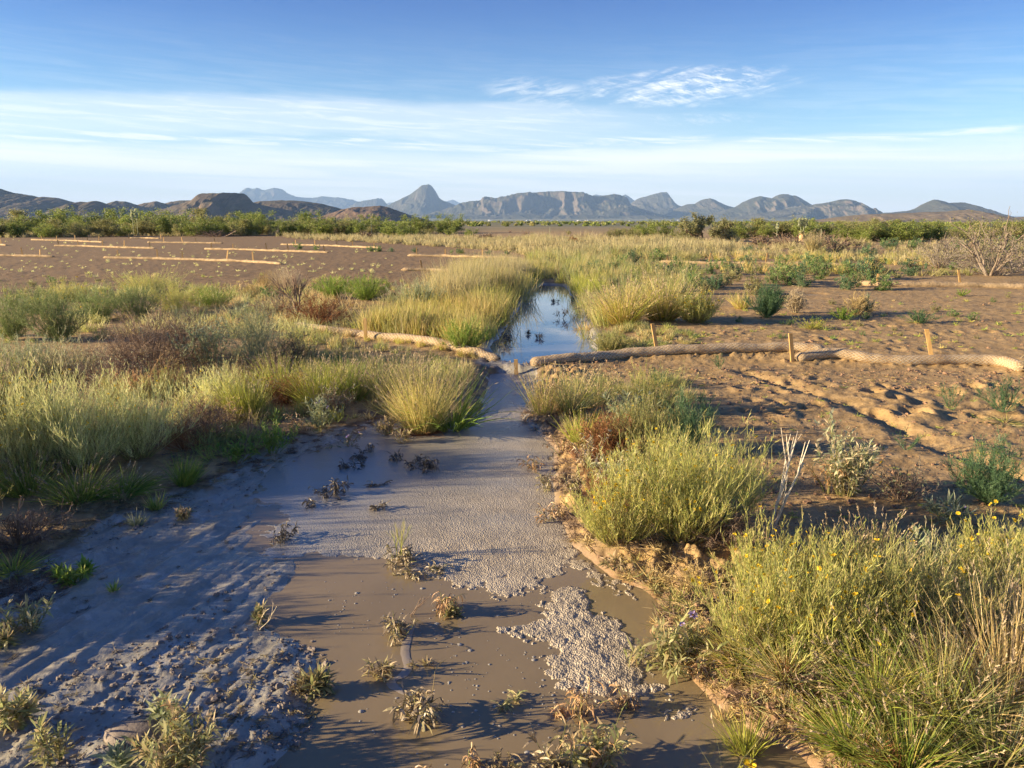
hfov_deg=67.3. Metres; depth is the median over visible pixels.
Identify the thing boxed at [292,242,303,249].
shrub
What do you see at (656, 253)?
shrub
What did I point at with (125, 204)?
hills
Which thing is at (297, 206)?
hills
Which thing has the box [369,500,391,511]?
leafy weed
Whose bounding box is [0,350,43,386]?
dry bush
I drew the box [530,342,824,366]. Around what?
straw roll
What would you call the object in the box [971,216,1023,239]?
creosote bush
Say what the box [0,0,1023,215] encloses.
sky
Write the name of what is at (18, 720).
leafy weed
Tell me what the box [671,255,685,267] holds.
shrub
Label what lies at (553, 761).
leafy weed
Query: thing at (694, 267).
shrub
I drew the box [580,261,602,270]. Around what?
shrub
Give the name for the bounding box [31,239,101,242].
straw roll
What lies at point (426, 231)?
creosote bush
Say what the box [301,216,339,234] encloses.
creosote bush
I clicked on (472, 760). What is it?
leafy weed
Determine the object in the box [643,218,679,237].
creosote bush
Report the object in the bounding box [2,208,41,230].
creosote bush
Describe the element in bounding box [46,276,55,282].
shrub
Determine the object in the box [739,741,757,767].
flowering bush
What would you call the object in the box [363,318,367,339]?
wooden stake
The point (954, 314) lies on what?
shrub
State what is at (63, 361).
flowering bush
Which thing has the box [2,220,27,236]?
creosote bush
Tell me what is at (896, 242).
shrub
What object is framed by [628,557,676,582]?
grass clump
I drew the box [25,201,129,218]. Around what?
hills
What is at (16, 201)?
hills
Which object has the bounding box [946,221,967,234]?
creosote bush
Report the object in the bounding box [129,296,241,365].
dry bush
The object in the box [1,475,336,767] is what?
gravel
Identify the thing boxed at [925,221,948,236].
creosote bush
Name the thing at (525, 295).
grass clump
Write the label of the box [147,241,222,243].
straw roll
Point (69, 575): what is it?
leafy weed
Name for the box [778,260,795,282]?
shrub
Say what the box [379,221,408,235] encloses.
creosote bush
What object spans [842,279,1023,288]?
straw roll
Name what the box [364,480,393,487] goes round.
leafy weed
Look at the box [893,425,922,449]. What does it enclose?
tumbleweed bush
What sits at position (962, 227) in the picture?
creosote bush
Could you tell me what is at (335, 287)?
tumbleweed bush
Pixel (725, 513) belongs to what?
leafy weed
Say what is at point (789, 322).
shrub
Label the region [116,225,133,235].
creosote bush
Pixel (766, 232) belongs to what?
creosote bush
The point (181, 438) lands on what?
dry bush
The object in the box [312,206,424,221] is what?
hills
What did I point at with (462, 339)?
flowering bush
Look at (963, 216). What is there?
hills
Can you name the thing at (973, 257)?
dead tree
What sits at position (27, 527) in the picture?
dry bush
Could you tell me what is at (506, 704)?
leafy weed
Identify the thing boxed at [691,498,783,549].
dry bush
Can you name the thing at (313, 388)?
grass clump
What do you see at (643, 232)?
creosote bush
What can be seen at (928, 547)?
flowering bush
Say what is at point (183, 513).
leafy weed
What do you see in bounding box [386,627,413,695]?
scum
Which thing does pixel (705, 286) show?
shrub
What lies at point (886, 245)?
shrub
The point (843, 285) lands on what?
shrub
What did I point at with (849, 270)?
shrub
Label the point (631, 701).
leafy weed
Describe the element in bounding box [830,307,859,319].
tumbleweed bush
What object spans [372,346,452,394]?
grass clump
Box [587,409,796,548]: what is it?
clump
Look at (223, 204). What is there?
hills
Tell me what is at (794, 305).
dry bush
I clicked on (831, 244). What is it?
brush pile
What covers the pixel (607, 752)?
leafy weed
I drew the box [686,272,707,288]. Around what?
shrub
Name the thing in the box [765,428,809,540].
bare branch
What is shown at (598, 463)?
leafy weed
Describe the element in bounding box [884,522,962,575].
leafy weed
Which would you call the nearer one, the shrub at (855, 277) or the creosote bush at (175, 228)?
the shrub at (855, 277)
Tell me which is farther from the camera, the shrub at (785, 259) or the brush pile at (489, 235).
the brush pile at (489, 235)
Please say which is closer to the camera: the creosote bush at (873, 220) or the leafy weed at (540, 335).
the leafy weed at (540, 335)
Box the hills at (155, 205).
[139,201,170,211]
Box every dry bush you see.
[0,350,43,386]
[0,495,74,550]
[56,292,223,379]
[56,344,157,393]
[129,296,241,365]
[129,357,205,394]
[153,418,225,452]
[156,390,254,441]
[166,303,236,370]
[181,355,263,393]
[202,293,329,368]
[227,346,316,385]
[248,292,307,316]
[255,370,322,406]
[267,289,359,325]
[267,330,337,368]
[287,670,327,697]
[307,381,357,414]
[461,747,521,767]
[558,402,652,456]
[652,555,738,596]
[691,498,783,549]
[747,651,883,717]
[782,286,812,312]
[831,289,879,315]
[864,461,940,504]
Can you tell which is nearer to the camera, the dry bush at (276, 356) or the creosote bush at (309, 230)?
the dry bush at (276, 356)
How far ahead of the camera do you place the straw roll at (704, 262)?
24.45 m
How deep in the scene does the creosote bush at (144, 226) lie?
57.92 m
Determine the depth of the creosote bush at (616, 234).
52.68 m
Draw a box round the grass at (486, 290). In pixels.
[0,229,1022,350]
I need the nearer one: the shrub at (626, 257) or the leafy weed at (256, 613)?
the leafy weed at (256, 613)
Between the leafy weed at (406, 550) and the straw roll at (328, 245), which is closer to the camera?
the leafy weed at (406, 550)
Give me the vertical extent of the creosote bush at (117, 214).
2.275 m
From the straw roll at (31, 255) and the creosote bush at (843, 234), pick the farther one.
the creosote bush at (843, 234)
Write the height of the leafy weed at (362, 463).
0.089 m
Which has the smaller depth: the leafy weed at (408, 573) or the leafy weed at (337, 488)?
the leafy weed at (408, 573)
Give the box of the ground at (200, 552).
[0,216,1023,767]
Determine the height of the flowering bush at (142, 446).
0.646 m
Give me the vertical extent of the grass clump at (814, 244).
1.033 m
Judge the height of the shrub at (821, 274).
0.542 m
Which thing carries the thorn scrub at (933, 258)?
on the ground at (200, 552)
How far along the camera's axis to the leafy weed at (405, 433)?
5.69 m
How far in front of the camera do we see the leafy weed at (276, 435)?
5.37 m
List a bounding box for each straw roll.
[0,254,54,256]
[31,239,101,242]
[54,244,154,248]
[103,256,281,264]
[130,237,158,238]
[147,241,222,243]
[204,248,328,252]
[280,243,381,247]
[295,322,500,361]
[401,267,444,270]
[407,254,517,258]
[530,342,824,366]
[661,260,851,265]
[794,348,1023,371]
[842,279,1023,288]
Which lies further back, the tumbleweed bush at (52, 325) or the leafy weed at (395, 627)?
the tumbleweed bush at (52, 325)
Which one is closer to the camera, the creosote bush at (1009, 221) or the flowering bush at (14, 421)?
the flowering bush at (14, 421)
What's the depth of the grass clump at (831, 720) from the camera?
2.32 m
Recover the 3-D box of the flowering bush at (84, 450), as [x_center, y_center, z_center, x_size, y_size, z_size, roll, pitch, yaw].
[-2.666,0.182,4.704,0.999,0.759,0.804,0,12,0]
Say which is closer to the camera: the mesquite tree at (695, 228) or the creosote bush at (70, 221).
the mesquite tree at (695, 228)
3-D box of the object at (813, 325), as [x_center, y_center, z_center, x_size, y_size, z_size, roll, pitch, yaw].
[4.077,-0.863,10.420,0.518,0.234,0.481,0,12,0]
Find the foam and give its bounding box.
[248,373,697,720]
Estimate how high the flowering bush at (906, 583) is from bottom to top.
0.538 m
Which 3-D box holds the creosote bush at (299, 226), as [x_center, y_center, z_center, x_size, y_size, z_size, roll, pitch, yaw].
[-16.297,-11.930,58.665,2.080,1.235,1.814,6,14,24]
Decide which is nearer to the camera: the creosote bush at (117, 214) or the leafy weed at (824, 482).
the leafy weed at (824, 482)
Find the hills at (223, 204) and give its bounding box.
[140,192,315,218]
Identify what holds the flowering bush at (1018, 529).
on the ground at (200, 552)
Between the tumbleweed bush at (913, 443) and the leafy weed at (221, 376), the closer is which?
the tumbleweed bush at (913, 443)
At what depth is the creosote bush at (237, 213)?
63.81 m
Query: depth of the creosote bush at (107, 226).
54.70 m
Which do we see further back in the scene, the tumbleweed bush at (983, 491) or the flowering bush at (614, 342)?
the flowering bush at (614, 342)
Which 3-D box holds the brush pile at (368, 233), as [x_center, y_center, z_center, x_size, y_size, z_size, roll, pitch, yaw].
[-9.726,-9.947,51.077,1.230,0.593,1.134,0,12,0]
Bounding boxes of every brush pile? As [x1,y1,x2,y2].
[183,229,238,236]
[359,231,371,237]
[475,233,497,237]
[568,236,583,241]
[747,233,778,244]
[764,231,812,246]
[799,230,873,252]
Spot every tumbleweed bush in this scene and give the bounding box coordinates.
[0,279,45,339]
[0,281,70,313]
[14,280,93,340]
[58,279,130,318]
[85,373,128,403]
[100,277,175,317]
[136,277,214,312]
[309,274,354,297]
[337,272,392,299]
[643,384,720,451]
[649,366,673,385]
[696,388,720,413]
[711,354,724,368]
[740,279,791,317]
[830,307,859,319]
[863,292,875,311]
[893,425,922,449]
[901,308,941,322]
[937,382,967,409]
[940,426,1023,504]
[956,288,969,295]
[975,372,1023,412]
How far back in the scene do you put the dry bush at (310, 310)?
10.86 m
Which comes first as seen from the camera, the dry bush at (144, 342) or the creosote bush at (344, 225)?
the dry bush at (144, 342)
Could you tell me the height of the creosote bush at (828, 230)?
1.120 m
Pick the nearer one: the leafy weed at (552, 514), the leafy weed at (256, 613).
the leafy weed at (256, 613)
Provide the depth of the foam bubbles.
2.78 m
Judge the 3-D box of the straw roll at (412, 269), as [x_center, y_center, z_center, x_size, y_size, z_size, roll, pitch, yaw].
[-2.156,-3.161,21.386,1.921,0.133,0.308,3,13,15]
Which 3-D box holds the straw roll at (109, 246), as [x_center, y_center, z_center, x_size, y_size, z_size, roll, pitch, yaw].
[-19.546,-6.585,36.927,7.072,0.135,0.387,6,14,25]
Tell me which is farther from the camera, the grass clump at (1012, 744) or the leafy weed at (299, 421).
the leafy weed at (299, 421)
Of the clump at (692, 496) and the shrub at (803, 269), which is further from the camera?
the shrub at (803, 269)
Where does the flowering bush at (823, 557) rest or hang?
on the ground at (200, 552)
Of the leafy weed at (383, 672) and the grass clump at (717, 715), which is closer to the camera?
the grass clump at (717, 715)
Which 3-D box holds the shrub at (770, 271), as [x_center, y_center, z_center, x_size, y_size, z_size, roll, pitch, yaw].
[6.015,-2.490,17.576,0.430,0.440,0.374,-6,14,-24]
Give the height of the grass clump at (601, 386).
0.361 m
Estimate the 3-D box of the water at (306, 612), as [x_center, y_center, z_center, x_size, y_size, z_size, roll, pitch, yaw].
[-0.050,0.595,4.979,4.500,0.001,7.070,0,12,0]
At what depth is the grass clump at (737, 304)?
12.70 m
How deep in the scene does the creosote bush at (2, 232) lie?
54.80 m
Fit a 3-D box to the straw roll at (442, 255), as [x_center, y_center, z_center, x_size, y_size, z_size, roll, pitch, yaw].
[-1.784,-4.682,28.271,4.568,0.146,0.404,5,13,23]
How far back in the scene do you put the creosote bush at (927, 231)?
45.39 m
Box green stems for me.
[386,517,413,555]
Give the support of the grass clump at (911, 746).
on the ground at (200, 552)
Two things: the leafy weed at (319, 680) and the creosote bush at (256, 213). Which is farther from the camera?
the creosote bush at (256, 213)
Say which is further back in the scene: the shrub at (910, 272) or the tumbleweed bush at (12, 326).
the shrub at (910, 272)
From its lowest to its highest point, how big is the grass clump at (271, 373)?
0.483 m
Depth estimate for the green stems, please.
3.78 m
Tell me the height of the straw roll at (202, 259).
0.140 m
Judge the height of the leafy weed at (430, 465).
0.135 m
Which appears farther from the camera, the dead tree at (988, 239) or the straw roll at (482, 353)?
the dead tree at (988, 239)
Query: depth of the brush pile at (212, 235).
55.01 m
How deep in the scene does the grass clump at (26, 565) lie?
3.51 m
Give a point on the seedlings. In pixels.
(14, 656)
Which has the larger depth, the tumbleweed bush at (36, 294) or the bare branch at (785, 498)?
the tumbleweed bush at (36, 294)
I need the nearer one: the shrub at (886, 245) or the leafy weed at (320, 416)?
the leafy weed at (320, 416)
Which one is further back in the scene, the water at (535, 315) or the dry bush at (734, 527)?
the water at (535, 315)
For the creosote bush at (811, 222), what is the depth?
54.51 m
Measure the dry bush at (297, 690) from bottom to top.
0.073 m
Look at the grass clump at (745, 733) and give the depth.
2.42 m
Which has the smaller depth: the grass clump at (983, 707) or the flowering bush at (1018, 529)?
the grass clump at (983, 707)
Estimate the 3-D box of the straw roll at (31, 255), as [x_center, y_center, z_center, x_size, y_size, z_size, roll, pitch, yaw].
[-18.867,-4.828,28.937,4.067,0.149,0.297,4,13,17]
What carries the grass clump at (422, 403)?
on the ground at (200, 552)
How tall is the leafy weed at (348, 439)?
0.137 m
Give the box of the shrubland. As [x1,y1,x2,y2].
[83,220,1018,226]
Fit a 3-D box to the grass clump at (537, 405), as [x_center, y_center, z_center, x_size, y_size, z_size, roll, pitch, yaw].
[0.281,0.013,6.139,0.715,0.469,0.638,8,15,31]
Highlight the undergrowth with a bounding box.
[0,275,1023,767]
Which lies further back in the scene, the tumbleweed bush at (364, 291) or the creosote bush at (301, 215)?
the creosote bush at (301, 215)
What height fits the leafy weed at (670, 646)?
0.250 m
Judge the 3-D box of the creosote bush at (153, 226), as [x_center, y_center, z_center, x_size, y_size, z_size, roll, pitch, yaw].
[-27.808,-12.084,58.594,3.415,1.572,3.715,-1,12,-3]
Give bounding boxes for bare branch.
[244,404,268,450]
[258,602,278,629]
[411,596,429,616]
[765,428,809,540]
[909,457,921,497]
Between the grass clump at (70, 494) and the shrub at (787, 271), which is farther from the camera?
the shrub at (787, 271)
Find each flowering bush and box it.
[0,326,79,378]
[0,344,66,443]
[0,353,173,474]
[0,369,110,480]
[3,335,120,379]
[11,360,116,442]
[43,276,103,301]
[57,361,212,464]
[87,355,164,397]
[98,263,197,291]
[110,360,214,402]
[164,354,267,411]
[183,282,236,308]
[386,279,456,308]
[419,312,504,348]
[559,442,687,548]
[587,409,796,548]
[590,320,637,350]
[601,382,690,452]
[605,360,702,411]
[622,411,719,486]
[670,285,725,323]
[675,409,798,516]
[681,534,857,664]
[707,489,824,590]
[734,530,934,667]
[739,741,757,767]
[765,515,906,603]
[791,518,988,662]
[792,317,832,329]
[818,519,936,589]
[857,516,1001,597]
[885,525,1023,662]
[924,496,1023,606]
[954,505,1023,606]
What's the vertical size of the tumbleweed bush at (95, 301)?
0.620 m
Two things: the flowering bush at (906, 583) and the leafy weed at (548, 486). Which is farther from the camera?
the leafy weed at (548, 486)
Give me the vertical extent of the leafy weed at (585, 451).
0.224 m
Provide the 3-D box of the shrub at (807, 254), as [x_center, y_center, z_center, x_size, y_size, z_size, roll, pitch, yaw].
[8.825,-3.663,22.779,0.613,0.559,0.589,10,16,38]
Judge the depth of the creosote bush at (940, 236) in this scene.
45.84 m
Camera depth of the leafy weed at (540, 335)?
10.20 m
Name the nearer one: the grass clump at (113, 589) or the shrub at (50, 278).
the grass clump at (113, 589)
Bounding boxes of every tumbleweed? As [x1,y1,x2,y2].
[241,284,263,295]
[253,270,277,288]
[265,264,308,290]
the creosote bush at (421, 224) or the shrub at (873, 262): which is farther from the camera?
the creosote bush at (421, 224)
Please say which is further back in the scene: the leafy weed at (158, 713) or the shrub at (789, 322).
the shrub at (789, 322)
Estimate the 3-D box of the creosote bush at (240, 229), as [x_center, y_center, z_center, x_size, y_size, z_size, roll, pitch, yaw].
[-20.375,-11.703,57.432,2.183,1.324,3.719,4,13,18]
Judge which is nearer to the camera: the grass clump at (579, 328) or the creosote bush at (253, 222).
the grass clump at (579, 328)
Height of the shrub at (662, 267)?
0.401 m
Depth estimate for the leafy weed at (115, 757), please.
2.28 m
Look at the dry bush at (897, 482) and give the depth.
4.29 m
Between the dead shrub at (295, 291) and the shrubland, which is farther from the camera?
the shrubland
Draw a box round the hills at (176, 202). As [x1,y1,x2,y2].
[165,200,188,205]
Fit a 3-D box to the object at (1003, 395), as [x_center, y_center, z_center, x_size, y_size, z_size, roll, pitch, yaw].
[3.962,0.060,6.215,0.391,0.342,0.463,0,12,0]
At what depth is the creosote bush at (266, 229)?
61.49 m
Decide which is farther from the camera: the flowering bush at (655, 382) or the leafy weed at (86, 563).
the flowering bush at (655, 382)
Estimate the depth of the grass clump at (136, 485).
4.46 m
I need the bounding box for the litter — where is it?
[0,362,1015,767]
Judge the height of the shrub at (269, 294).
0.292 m
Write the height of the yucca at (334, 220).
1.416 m
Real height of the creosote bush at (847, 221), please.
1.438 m
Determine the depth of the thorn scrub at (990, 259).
20.07 m
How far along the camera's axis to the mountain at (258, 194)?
18071.28 m
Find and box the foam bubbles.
[325,577,693,765]
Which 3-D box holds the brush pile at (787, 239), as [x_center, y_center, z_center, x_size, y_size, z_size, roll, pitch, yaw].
[13.502,-7.000,37.167,2.454,0.805,2.715,0,12,0]
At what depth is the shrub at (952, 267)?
21.91 m
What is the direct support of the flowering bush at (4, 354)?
on the ground at (200, 552)
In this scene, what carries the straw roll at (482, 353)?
on the ground at (200, 552)
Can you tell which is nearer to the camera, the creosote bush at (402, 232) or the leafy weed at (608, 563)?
the leafy weed at (608, 563)
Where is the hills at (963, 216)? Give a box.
[775,209,1023,222]
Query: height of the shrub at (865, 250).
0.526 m
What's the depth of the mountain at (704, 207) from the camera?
9328.71 m
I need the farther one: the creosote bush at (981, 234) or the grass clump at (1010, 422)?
the creosote bush at (981, 234)
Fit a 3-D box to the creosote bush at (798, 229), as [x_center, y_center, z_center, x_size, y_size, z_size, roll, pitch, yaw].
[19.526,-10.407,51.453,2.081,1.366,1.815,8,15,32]
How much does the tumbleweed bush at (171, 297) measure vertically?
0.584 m
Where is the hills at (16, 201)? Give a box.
[0,189,74,217]
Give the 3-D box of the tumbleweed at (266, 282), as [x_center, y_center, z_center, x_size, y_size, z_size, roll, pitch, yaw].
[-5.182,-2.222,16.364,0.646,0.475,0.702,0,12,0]
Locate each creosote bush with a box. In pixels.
[0,214,34,233]
[0,217,10,234]
[0,218,18,236]
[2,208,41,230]
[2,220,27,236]
[24,221,45,236]
[27,205,88,227]
[30,210,67,227]
[30,222,64,237]
[37,218,77,236]
[56,220,88,233]
[62,209,109,232]
[67,220,95,236]
[69,220,117,234]
[85,219,129,236]
[88,208,126,227]
[101,207,155,231]
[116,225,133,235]
[125,220,151,235]
[128,216,170,234]
[145,206,206,225]
[150,214,180,234]
[170,223,185,235]
[173,207,232,226]
[173,217,220,235]
[183,219,211,233]
[194,215,236,232]
[210,215,228,222]
[211,223,232,235]
[225,218,260,234]
[226,210,265,223]
[227,212,270,233]
[236,213,267,234]
[242,209,277,232]
[259,220,279,233]
[271,218,295,235]
[287,220,310,233]
[288,208,324,231]
[288,216,314,232]
[295,221,317,234]
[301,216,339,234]
[322,213,354,234]
[341,218,371,234]
[357,213,395,232]
[365,224,379,233]
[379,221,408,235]
[390,225,420,236]
[396,213,435,233]
[417,227,435,234]
[430,221,448,232]
[433,211,470,232]
[442,226,457,234]
[464,228,478,235]
[603,226,625,236]
[621,227,640,237]
[626,223,653,233]
[634,224,651,237]
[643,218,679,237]
[727,219,762,238]
[731,217,779,236]
[757,223,777,237]
[760,224,792,237]
[769,214,809,237]
[788,218,821,237]
[802,216,830,232]
[816,221,838,235]
[827,220,848,231]
[829,224,865,240]
[840,217,872,230]
[840,225,877,241]
[845,218,894,240]
[861,218,889,226]
[875,221,907,240]
[886,219,921,240]
[887,223,925,241]
[906,218,948,240]
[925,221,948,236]
[926,227,949,240]
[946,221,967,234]
[949,229,979,239]
[954,220,979,236]
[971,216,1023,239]
[974,228,990,239]
[986,219,1023,236]
[1003,223,1022,238]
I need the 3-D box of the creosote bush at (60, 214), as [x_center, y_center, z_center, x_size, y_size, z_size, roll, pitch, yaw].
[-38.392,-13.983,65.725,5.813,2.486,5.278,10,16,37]
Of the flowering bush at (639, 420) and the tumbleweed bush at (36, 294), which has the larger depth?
the tumbleweed bush at (36, 294)
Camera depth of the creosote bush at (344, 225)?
57.12 m
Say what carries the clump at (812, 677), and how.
on the ground at (200, 552)
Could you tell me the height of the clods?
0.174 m
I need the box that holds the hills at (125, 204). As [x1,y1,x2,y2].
[107,201,148,213]
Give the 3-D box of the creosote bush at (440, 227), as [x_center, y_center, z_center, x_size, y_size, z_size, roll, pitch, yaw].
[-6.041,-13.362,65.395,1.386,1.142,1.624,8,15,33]
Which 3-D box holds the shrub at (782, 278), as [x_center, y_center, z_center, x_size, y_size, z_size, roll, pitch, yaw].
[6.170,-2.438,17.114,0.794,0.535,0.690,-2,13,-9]
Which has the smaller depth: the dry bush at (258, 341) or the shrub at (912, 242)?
the dry bush at (258, 341)
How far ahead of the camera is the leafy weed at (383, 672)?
2.81 m
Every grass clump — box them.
[0,451,80,497]
[0,458,39,492]
[0,538,57,581]
[24,452,139,509]
[65,459,180,506]
[105,578,121,592]
[118,508,152,526]
[141,489,171,510]
[158,448,212,486]
[204,358,282,420]
[228,344,313,398]
[256,347,369,405]
[298,346,397,401]
[340,348,497,437]
[343,344,437,400]
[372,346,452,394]
[386,366,526,436]
[504,357,578,415]
[514,286,534,302]
[526,357,621,413]
[548,403,609,442]
[562,296,586,318]
[563,361,628,402]
[572,319,595,330]
[573,269,669,324]
[576,316,595,339]
[617,263,710,320]
[620,329,668,347]
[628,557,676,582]
[684,612,779,684]
[699,710,780,767]
[702,698,780,759]
[712,704,738,722]
[716,609,868,716]
[719,288,757,308]
[767,595,1011,745]
[783,686,934,767]
[797,231,829,252]
[797,506,896,572]
[804,673,1020,767]
[813,594,1023,766]
[829,500,922,559]
[863,635,1023,767]
[864,558,1023,753]
[915,536,1023,667]
[979,415,1023,429]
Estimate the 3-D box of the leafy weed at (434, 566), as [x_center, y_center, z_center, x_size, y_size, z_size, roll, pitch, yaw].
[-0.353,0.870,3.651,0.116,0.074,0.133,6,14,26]
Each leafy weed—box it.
[0,591,55,633]
[0,618,22,651]
[0,683,35,735]
[2,684,48,734]
[16,711,84,767]
[43,560,91,587]
[72,553,100,577]
[90,739,139,767]
[120,687,228,767]
[140,689,187,726]
[174,503,195,520]
[182,369,247,399]
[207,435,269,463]
[231,408,300,454]
[249,600,269,625]
[271,520,299,545]
[285,412,312,435]
[291,661,340,701]
[297,395,344,433]
[302,497,316,508]
[308,475,353,500]
[325,431,363,448]
[338,457,349,469]
[349,443,378,460]
[349,456,364,469]
[359,654,399,683]
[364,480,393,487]
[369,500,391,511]
[371,411,397,435]
[378,612,419,646]
[383,544,422,573]
[383,659,447,737]
[387,448,402,461]
[390,428,412,442]
[393,565,428,582]
[396,454,439,474]
[405,655,440,669]
[425,560,453,576]
[432,591,464,617]
[438,601,463,619]
[461,742,483,767]
[490,690,526,712]
[497,331,513,343]
[509,709,599,767]
[516,456,546,472]
[534,333,543,338]
[535,467,567,491]
[535,501,571,522]
[542,435,569,455]
[548,703,568,719]
[552,307,567,317]
[554,677,615,728]
[558,704,641,767]
[561,464,585,490]
[571,429,611,469]
[585,442,646,489]
[598,384,661,430]
[598,550,626,571]
[609,681,639,713]
[622,603,729,684]
[677,638,722,679]
[698,496,748,537]
[797,453,851,493]
[808,407,887,496]
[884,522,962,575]
[918,489,977,529]
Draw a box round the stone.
[104,716,163,747]
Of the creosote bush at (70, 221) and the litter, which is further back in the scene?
the creosote bush at (70, 221)
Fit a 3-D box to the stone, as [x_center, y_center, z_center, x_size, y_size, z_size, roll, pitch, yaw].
[-1.198,1.106,2.441,0.187,0.057,0.143,0,12,0]
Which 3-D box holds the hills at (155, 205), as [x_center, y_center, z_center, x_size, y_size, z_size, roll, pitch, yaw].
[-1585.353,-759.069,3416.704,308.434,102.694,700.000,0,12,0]
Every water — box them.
[218,386,810,767]
[490,284,595,363]
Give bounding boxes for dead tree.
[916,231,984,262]
[943,207,1023,275]
[951,247,994,266]
[970,215,1023,271]
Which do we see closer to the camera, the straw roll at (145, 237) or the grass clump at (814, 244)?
the grass clump at (814, 244)
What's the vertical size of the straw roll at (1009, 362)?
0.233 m
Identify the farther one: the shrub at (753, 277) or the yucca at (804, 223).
the yucca at (804, 223)
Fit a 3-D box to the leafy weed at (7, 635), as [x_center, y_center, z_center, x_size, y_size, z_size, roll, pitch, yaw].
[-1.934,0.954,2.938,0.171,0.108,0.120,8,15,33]
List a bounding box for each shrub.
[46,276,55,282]
[242,287,257,300]
[258,285,281,299]
[267,269,308,314]
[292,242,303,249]
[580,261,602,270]
[612,254,627,265]
[627,248,642,261]
[649,248,670,261]
[651,262,671,273]
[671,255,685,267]
[678,265,692,275]
[686,263,701,271]
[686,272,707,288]
[696,277,714,293]
[696,278,711,287]
[705,258,718,273]
[706,274,721,289]
[707,272,729,287]
[713,262,738,284]
[720,257,737,266]
[722,261,743,274]
[734,271,742,281]
[739,253,756,267]
[743,276,766,294]
[749,270,762,285]
[763,266,779,282]
[768,263,805,284]
[770,253,793,268]
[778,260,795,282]
[785,319,794,324]
[790,270,815,287]
[791,260,811,271]
[795,265,808,273]
[800,251,818,264]
[804,255,836,274]
[811,259,829,279]
[815,245,826,253]
[816,253,831,263]
[834,273,857,289]
[837,261,856,276]
[841,270,861,286]
[849,259,885,279]
[851,270,867,280]
[856,244,876,255]
[861,312,871,318]
[864,252,886,269]
[866,269,897,290]
[880,240,896,248]
[882,237,903,249]
[898,256,927,274]
[903,267,916,275]
[907,237,924,248]
[907,240,920,249]
[930,304,941,311]
[947,262,956,269]
[947,309,962,316]
[965,312,979,320]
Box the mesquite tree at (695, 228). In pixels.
[676,211,739,240]
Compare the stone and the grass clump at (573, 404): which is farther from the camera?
the grass clump at (573, 404)
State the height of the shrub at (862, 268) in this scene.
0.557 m
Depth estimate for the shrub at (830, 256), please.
21.44 m
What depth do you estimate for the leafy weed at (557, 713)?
2.59 m
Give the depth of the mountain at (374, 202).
14774.67 m
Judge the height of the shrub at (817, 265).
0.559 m
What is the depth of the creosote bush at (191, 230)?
55.84 m
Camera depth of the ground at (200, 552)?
5.38 m
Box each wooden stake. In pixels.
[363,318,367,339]
[514,359,517,374]
[651,324,657,345]
[788,333,794,361]
[924,329,932,354]
[957,270,960,281]
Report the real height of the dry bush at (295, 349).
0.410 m
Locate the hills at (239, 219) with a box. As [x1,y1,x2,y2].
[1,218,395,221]
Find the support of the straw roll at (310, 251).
on the ground at (200, 552)
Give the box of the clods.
[554,292,1023,767]
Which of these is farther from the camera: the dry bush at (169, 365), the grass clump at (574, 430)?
the dry bush at (169, 365)
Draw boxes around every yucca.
[130,209,133,232]
[133,209,137,230]
[333,217,338,234]
[798,218,807,240]
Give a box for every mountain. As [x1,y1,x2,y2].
[240,188,357,208]
[346,198,387,208]
[385,184,454,216]
[418,191,677,218]
[446,200,458,204]
[448,214,671,218]
[593,195,633,203]
[631,192,680,214]
[665,198,733,217]
[697,194,810,218]
[726,199,882,218]
[881,200,1013,217]
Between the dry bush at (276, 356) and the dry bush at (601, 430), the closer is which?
the dry bush at (601, 430)
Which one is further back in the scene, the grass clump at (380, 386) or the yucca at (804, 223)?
the yucca at (804, 223)
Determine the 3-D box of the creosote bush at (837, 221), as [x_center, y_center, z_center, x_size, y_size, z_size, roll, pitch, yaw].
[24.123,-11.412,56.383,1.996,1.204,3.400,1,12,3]
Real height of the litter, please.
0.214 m
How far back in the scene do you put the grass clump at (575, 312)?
12.16 m
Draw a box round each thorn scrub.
[910,236,969,267]
[936,225,1023,274]
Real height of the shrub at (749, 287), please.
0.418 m
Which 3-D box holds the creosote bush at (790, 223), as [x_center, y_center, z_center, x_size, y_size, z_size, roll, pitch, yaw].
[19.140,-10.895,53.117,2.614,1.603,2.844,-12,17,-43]
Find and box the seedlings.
[0,240,1023,767]
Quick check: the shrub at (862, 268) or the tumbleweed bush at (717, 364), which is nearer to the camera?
the tumbleweed bush at (717, 364)
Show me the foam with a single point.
(470, 509)
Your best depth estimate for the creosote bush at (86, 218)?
63.74 m
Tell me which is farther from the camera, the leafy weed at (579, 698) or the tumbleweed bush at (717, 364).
the tumbleweed bush at (717, 364)
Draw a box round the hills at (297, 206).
[254,200,340,216]
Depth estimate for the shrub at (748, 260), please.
22.25 m
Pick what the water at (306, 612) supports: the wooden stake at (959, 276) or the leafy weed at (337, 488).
the leafy weed at (337, 488)
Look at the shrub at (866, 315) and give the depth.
11.51 m
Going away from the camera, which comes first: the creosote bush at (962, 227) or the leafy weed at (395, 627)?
the leafy weed at (395, 627)
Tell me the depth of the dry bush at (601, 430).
5.13 m
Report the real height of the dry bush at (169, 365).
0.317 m

